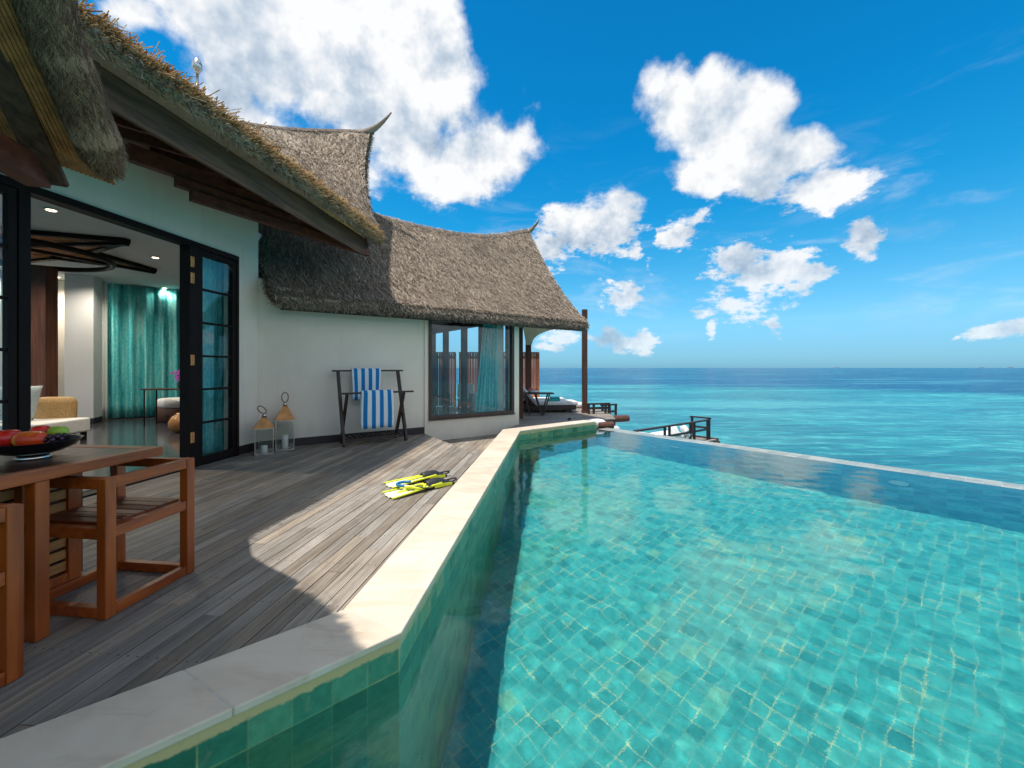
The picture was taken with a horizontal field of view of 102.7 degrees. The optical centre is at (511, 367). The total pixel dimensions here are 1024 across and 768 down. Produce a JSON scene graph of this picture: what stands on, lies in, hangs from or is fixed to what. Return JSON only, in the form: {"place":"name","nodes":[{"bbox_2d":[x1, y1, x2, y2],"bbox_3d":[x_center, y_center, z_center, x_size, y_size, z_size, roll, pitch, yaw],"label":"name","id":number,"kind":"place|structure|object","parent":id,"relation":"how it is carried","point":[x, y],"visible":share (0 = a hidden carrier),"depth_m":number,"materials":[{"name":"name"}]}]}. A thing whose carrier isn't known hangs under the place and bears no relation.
{"place":"outdoors","nodes":[
{"label":"outdoors","id":0,"kind":"place"},
{"bbox_2d":[0,0,590,497],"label":"beach villa","id":1,"kind":"object","parent":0,"point":[128,160],"visible":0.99,"depth_m":6.20,"materials":[{"name":"paint"}]},
{"bbox_2d":[0,270,1,385],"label":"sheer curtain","id":2,"kind":"object","parent":1,"relation":"hanging from","point":[0,328],"visible":0.08,"depth_m":8.48,"materials":[{"name":"white fabric"}]},
{"bbox_2d":[0,184,16,429],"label":"door leaf","id":3,"kind":"structure","parent":1,"relation":"in","point":[8,245],"depth_m":3.40,"materials":[{"name":"black wood"}]},
{"bbox_2d":[0,418,89,439],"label":"daybed","id":4,"kind":"object","parent":1,"relation":"on","point":[81,426],"visible":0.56,"depth_m":6.89,"materials":[{"name":"white fabric"}]},
{"bbox_2d":[0,386,42,420],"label":"cushion","id":5,"kind":"object","parent":4,"relation":"on","point":[35,393],"visible":0.2,"depth_m":6.65,"materials":[{"name":"grey fabric"}]},
{"bbox_2d":[34,397,77,433],"bbox_3d":[-7.980,0.870,7.150,0.657,0.720,0.366,0,0,0],"label":"rattan armchair","id":6,"kind":"object","parent":1,"relation":"on","point":[55,407],"visible":0.52,"depth_m":7.02,"materials":[{"name":"beige wicker"}]},
{"bbox_2d":[102,281,107,419],"bbox_3d":[-9.560,-0.407,9.560,0.053,3.255,0.173,0,0,40],"label":"sheer curtain","id":7,"kind":"object","parent":1,"relation":"hanging from","point":[104,350],"visible":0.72,"depth_m":9.59,"materials":[{"name":"white fabric"}]},
{"bbox_2d":[108,283,179,417],"bbox_3d":[-8.565,-0.407,10.785,3.669,3.255,0.138,0,0,-39],"label":"curtain","id":8,"kind":"object","parent":1,"relation":"hanging from","point":[143,337],"visible":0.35,"depth_m":10.23,"materials":[{"name":"teal fabric"}]},
{"bbox_2d":[140,388,179,425],"bbox_3d":[-7.450,0.847,8.950,1.000,0.794,0.400,0,0,0],"label":"side table","id":9,"kind":"object","parent":1,"relation":"on","point":[156,389],"visible":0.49,"depth_m":8.79,"materials":[{"name":"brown wood"}]},
{"bbox_2d":[157,397,179,421],"bbox_3d":[-7.850,0.972,9.750,0.940,0.546,0.940,0,0,0],"label":"ottoman","id":10,"kind":"object","parent":1,"relation":"on","point":[168,409],"visible":0.41,"depth_m":9.30,"materials":[{"name":"white fabric"}]},
{"bbox_2d":[168,413,179,431],"bbox_3d":[-6.420,1.059,7.950,0.400,0.370,0.400,0,0,0],"label":"floor vase","id":11,"kind":"object","parent":1,"relation":"on","point":[174,423],"visible":0.45,"depth_m":7.78,"materials":[{"name":"brown ceramic"}]},
{"bbox_2d":[203,257,223,454],"bbox_3d":[-4.210,-0.165,5.602,0.064,2.770,0.661,0,0,6],"label":"door glass","id":12,"kind":"object","parent":1,"relation":"hanging from","point":[213,344],"visible":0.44,"depth_m":5.72,"materials":[{"name":"glass"}]},
{"bbox_2d":[199,249,235,463],"bbox_3d":[-3.961,-0.142,5.488,0.060,2.725,0.600,0,0,7],"label":"door leaf","id":13,"kind":"structure","parent":1,"relation":"in","point":[204,458],"depth_m":5.62,"materials":[{"name":"black wood"}]},
{"bbox_2d":[428,320,514,420],"bbox_3d":[-0.787,-0.079,8.395,2.000,2.181,0.135,0,0,-35],"label":"window","id":14,"kind":"structure","parent":1,"relation":"in","point":[511,328],"depth_m":8.33,"materials":[{"name":"black"}]},
{"bbox_2d":[475,324,496,411],"bbox_3d":[-0.574,-0.010,8.950,0.564,2.460,0.084,0,0,-30],"label":"curtain","id":15,"kind":"object","parent":1,"relation":"hanging from","point":[486,398],"visible":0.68,"depth_m":8.97,"materials":[{"name":"teal fabric"}]},
{"bbox_2d":[497,325,503,410],"bbox_3d":[-0.259,-0.010,9.124,0.167,2.460,0.045,0,0,-27],"label":"sheer curtain","id":16,"kind":"object","parent":1,"relation":"hanging from","point":[500,368],"visible":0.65,"depth_m":9.12,"materials":[{"name":"fabric"}]},
{"bbox_2d":[457,384,473,409],"bbox_3d":[-1.364,0.870,12.336,0.645,0.756,0.562,0,0,6],"label":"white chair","id":17,"kind":"object","parent":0,"point":[470,388],"visible":0.48,"depth_m":12.48,"materials":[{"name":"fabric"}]},
{"bbox_2d":[442,434,497,454],"bbox_3d":[-0.909,1.424,7.568,1.578,0.032,3.282,0,0,11],"label":"deck step","id":18,"kind":"object","parent":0,"point":[478,445],"visible":0.27,"depth_m":7.73,"materials":[{"name":"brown wood"}]},
{"bbox_2d":[468,393,476,411],"bbox_3d":[-1.020,0.988,11.750,0.464,0.516,0.461,0,0,0],"label":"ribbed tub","id":19,"kind":"object","parent":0,"point":[472,400],"visible":0.51,"depth_m":11.56,"materials":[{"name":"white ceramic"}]},
{"bbox_2d":[0,420,1023,767],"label":"swimming pool","id":20,"kind":"structure","parent":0,"point":[214,712],"depth_m":1.69,"materials":[{"name":"tile"}]},
{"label":"deck substructure","id":21,"kind":"structure","parent":20,"relation":"in","visible":0},
{"bbox_2d":[0,434,479,738],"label":"deck","id":22,"kind":"structure","parent":21,"relation":"on","point":[297,536],"depth_m":2.63,"materials":[{"name":"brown wood"}]},
{"bbox_2d":[0,503,23,686],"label":"dining chair","id":23,"kind":"object","parent":22,"relation":"on","point":[12,592],"visible":1,"depth_m":1.62,"materials":[{"name":"brown wood"}]},
{"bbox_2d":[0,444,162,642],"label":"dining table","id":24,"kind":"object","parent":22,"relation":"on","point":[50,562],"visible":0.7,"depth_m":1.94,"materials":[{"name":"brown wood"}]},
{"bbox_2d":[0,434,84,460],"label":"fruit bowl","id":25,"kind":"object","parent":24,"relation":"on","point":[30,452],"visible":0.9,"depth_m":2.07,"materials":[{"name":"black ceramic"}]},
{"bbox_2d":[0,429,21,446],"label":"apple","id":26,"kind":"object","parent":25,"relation":"in","point":[7,435],"visible":0.54,"depth_m":2.08,"materials":[{"name":"red food"}]},
{"bbox_2d":[11,431,47,445],"bbox_3d":[-2.462,0.369,2.095,0.147,0.085,0.097,0,0,-9],"label":"mango","id":27,"kind":"object","parent":25,"relation":"in","point":[28,438],"visible":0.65,"depth_m":2.06,"materials":[{"name":"orange food"}]},
{"bbox_2d":[29,425,49,432],"bbox_3d":[-2.535,0.351,2.205,0.086,0.079,0.086,0,0,0],"label":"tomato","id":28,"kind":"object","parent":25,"relation":"in","point":[42,428],"visible":0.41,"depth_m":2.18,"materials":[{"name":"red food"}]},
{"bbox_2d":[43,433,67,442],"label":"grapes","id":29,"kind":"object","parent":25,"relation":"in","point":[51,438],"visible":0.97,"depth_m":2.11,"materials":[{"name":"purple food"}]},
{"bbox_2d":[46,426,69,436],"bbox_3d":[-2.455,0.349,2.215,0.098,0.065,0.074,0,0,0],"label":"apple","id":30,"kind":"object","parent":25,"relation":"in","point":[53,430],"visible":0.65,"depth_m":2.19,"materials":[{"name":"green food"}]},
{"bbox_2d":[14,457,194,619],"bbox_3d":[-2.240,0.898,2.299,0.530,0.697,0.500,0,0,7],"label":"dining chair","id":31,"kind":"object","parent":22,"relation":"on","point":[110,517],"visible":0.78,"depth_m":2.20,"materials":[{"name":"brown wood"}]},
{"bbox_2d":[254,406,274,455],"bbox_3d":[-3.600,0.896,5.950,0.257,0.703,0.257,0,0,-32],"label":"candle lantern","id":32,"kind":"object","parent":22,"relation":"on","point":[264,422],"visible":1,"depth_m":5.91,"materials":[{"name":"wood"}]},
{"bbox_2d":[275,392,294,450],"bbox_3d":[-3.480,0.809,6.280,0.272,0.878,0.272,0,0,-29],"label":"candle lantern","id":33,"kind":"object","parent":22,"relation":"on","point":[285,413],"visible":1,"depth_m":6.23,"materials":[{"name":"wood"}]},
{"bbox_2d":[332,370,413,446],"bbox_3d":[-2.334,0.645,6.906,1.220,1.218,0.511,0,0,-35],"label":"towel rack","id":34,"kind":"object","parent":22,"relation":"on","point":[344,439],"visible":1,"depth_m":6.82,"materials":[{"name":"brown wood"}]},
{"bbox_2d":[351,368,380,399],"bbox_3d":[-2.506,0.281,7.040,0.491,0.543,0.104,0,0,-35],"label":"towel","id":35,"kind":"object","parent":34,"relation":"hanging from","point":[365,378],"visible":0.86,"depth_m":6.99,"materials":[{"name":"blue fabric"}]},
{"bbox_2d":[360,390,393,429],"bbox_3d":[-2.210,0.675,6.710,0.532,0.623,0.104,0,0,-35],"label":"towel","id":36,"kind":"object","parent":34,"relation":"hanging from","point":[376,408],"visible":1,"depth_m":6.66,"materials":[{"name":"blue fabric"}]},
{"bbox_2d":[383,470,449,488],"bbox_3d":[-1.014,1.200,4.526,0.754,0.093,0.244,0,0,-40],"label":"swim fin","id":37,"kind":"object","parent":22,"relation":"on","point":[427,475],"visible":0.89,"depth_m":4.51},
{"bbox_2d":[381,477,456,498],"bbox_3d":[-0.905,1.200,4.208,0.802,0.093,0.259,0,0,-41],"label":"swim fin","id":38,"kind":"object","parent":22,"relation":"on","point":[438,482],"visible":0.82,"depth_m":4.18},
{"bbox_2d":[396,480,414,489],"bbox_3d":[-1.079,1.198,4.150,0.175,0.063,0.218,0,0,-38],"label":"snorkel","id":39,"kind":"object","parent":38,"relation":"on","point":[399,484],"visible":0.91,"depth_m":4.17,"materials":[{"name":"blue plastic"}]},
{"bbox_2d":[405,483,430,489],"bbox_3d":[-0.949,1.195,4.136,0.263,0.051,0.154,0,0,-27],"label":"diving mask","id":40,"kind":"object","parent":38,"relation":"on","point":[415,486],"visible":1,"depth_m":4.08,"materials":[{"name":"yellow plastic"}]},
{"bbox_2d":[78,0,1023,367],"label":"sky","id":41,"kind":"structure","parent":0,"point":[717,183],"materials":[{"name":"blue"}]},
{"bbox_2d":[213,429,1023,767],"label":"pool water","id":42,"kind":"structure","parent":0,"point":[609,599],"depth_m":2.23,"materials":[{"name":"teal liquid"}]},
{"bbox_2d":[686,436,716,441],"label":"platform","id":43,"kind":"structure","parent":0,"point":[704,439],"depth_m":12.86,"materials":[{"name":"grey wood"}]},
{"bbox_2d":[650,430,685,437],"bbox_3d":[4.550,2.070,12.200,1.400,0.320,0.700,0,0,-37],"label":"white cushion","id":44,"kind":"object","parent":43,"relation":"on","point":[661,433],"visible":0.16,"depth_m":12.10,"materials":[{"name":"fabric"}]},
{"bbox_2d":[667,426,680,437],"bbox_3d":[4.750,1.890,12.000,0.420,0.364,0.267,0,0,-34],"label":"white cushion","id":45,"kind":"object","parent":44,"relation":"on","point":[674,430],"visible":0.38,"depth_m":11.94,"materials":[{"name":"fabric"}]},
{"bbox_2d":[680,425,689,437],"bbox_3d":[5.250,1.910,12.350,0.296,0.324,0.400,0,0,38],"label":"white cushion","id":46,"kind":"object","parent":44,"relation":"on","point":[684,428],"visible":0.81,"depth_m":12.24,"materials":[{"name":"fabric"}]},
{"bbox_2d":[633,419,709,439],"bbox_3d":[4.686,1.934,11.749,3.804,0.632,0.090,0,0,-37],"label":"platform railing","id":47,"kind":"object","parent":43,"relation":"on","point":[694,431],"visible":0.69,"depth_m":12.11,"materials":[{"name":"brown wood"}]},
{"bbox_2d":[690,416,710,438],"bbox_3d":[6.043,1.909,13.139,0.090,0.682,0.670,0,0,-37],"label":"platform railing","id":48,"kind":"object","parent":43,"relation":"on","point":[692,417],"visible":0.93,"depth_m":13.10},
{"bbox_2d":[696,435,718,440],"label":"end beam","id":49,"kind":"structure","parent":43,"relation":"attached to","point":[710,437],"depth_m":13.10,"materials":[{"name":"brown wood"}]},
{"bbox_2d":[438,368,1023,484],"bbox_3d":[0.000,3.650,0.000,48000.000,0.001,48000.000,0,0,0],"label":"sea","id":50,"kind":"structure","parent":0,"point":[967,422],"depth_m":36.72,"materials":[{"name":"liquid"}]},
{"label":"terrace substructure","id":51,"kind":"structure","parent":0,"visible":0},
{"bbox_2d":[436,406,614,428],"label":"terrace deck","id":52,"kind":"structure","parent":51,"relation":"on","point":[535,417],"depth_m":10.51,"materials":[{"name":"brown wood"}]},
{"bbox_2d":[436,352,455,406],"bbox_3d":[-3.000,0.372,13.130,2.400,1.755,0.160,0,0,0],"label":"slat fence","id":53,"kind":"object","parent":52,"relation":"on","point":[452,378],"visible":0.16,"depth_m":13.08,"materials":[{"name":"brown wood"}]},
{"bbox_2d":[459,352,538,406],"bbox_3d":[-0.411,0.372,13.130,2.578,1.755,0.160,0,0,0],"label":"slat fence","id":54,"kind":"object","parent":52,"relation":"on","point":[535,370],"visible":0.26,"depth_m":13.08,"materials":[{"name":"brown wood"}]},
{"bbox_2d":[523,392,553,415],"bbox_3d":[0.700,0.958,10.958,0.810,0.586,0.516,0,0,0],"label":"folding table","id":55,"kind":"object","parent":52,"relation":"on","point":[544,405],"visible":0.88,"depth_m":10.72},
{"bbox_2d":[523,394,565,402],"bbox_3d":[0.837,0.898,12.767,1.578,0.696,0.750,0,0,-3],"label":"sun lounger","id":56,"kind":"object","parent":52,"relation":"on","point":[544,398],"visible":0.15,"depth_m":12.54,"materials":[{"name":"white fabric"}]},
{"bbox_2d":[523,387,577,412],"bbox_3d":[1.037,0.898,11.767,1.578,0.696,0.750,0,0,-3],"label":"sun lounger","id":57,"kind":"object","parent":52,"relation":"on","point":[568,405],"visible":0.71,"depth_m":11.41,"materials":[{"name":"white fabric"}]},
{"bbox_2d":[549,397,559,400],"bbox_3d":[1.180,0.881,11.600,0.340,0.118,0.260,0,0,-6],"label":"folded towel","id":58,"kind":"object","parent":57,"relation":"on","point":[554,398],"visible":0.86,"depth_m":11.48,"materials":[{"name":"teal fabric"}]},
{"bbox_2d":[586,418,605,428],"bbox_3d":[1.980,1.350,9.860,0.550,0.240,0.340,0,0,-29],"label":"corner bolster","id":59,"kind":"object","parent":52,"relation":"on","point":[597,420],"visible":0.35,"depth_m":9.76,"materials":[{"name":"white fabric"}]},
{"bbox_2d":[586,403,609,413],"bbox_3d":[2.358,1.104,11.152,0.706,0.292,0.090,0,0,-17],"label":"stair railing","id":60,"kind":"object","parent":52,"relation":"on","point":[593,407],"visible":1,"depth_m":11.12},
{"bbox_2d":[600,404,616,414],"bbox_3d":[2.806,1.274,11.852,0.551,0.452,0.090,0,0,-22],"label":"stair railing","id":61,"kind":"object","parent":52,"relation":"on","point":[615,409],"visible":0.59,"depth_m":11.87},
{"bbox_2d":[613,415,629,421],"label":"log beam","id":62,"kind":"structure","parent":52,"relation":"attached to","point":[622,418],"depth_m":10.88,"materials":[{"name":"brown wood"}]},
{"bbox_2d":[598,421,613,428],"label":"log beam","id":63,"kind":"structure","parent":51,"relation":"attached to","point":[610,424],"depth_m":9.74,"materials":[{"name":"brown wood"}]},
{"bbox_3d":[-7.220,0.348,8.950,0.150,0.200,0.150,0,0,0],"label":"flower vase","id":64,"kind":"object","parent":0,"visible":0},
{"bbox_2d":[170,369,179,381],"bbox_3d":[-7.212,0.171,8.974,0.372,0.277,0.304,0,0,0],"label":"orchid","id":65,"kind":"object","parent":64,"relation":"in","point":[177,378],"visible":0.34,"depth_m":8.89,"materials":[{"name":"plant"}]}
]}

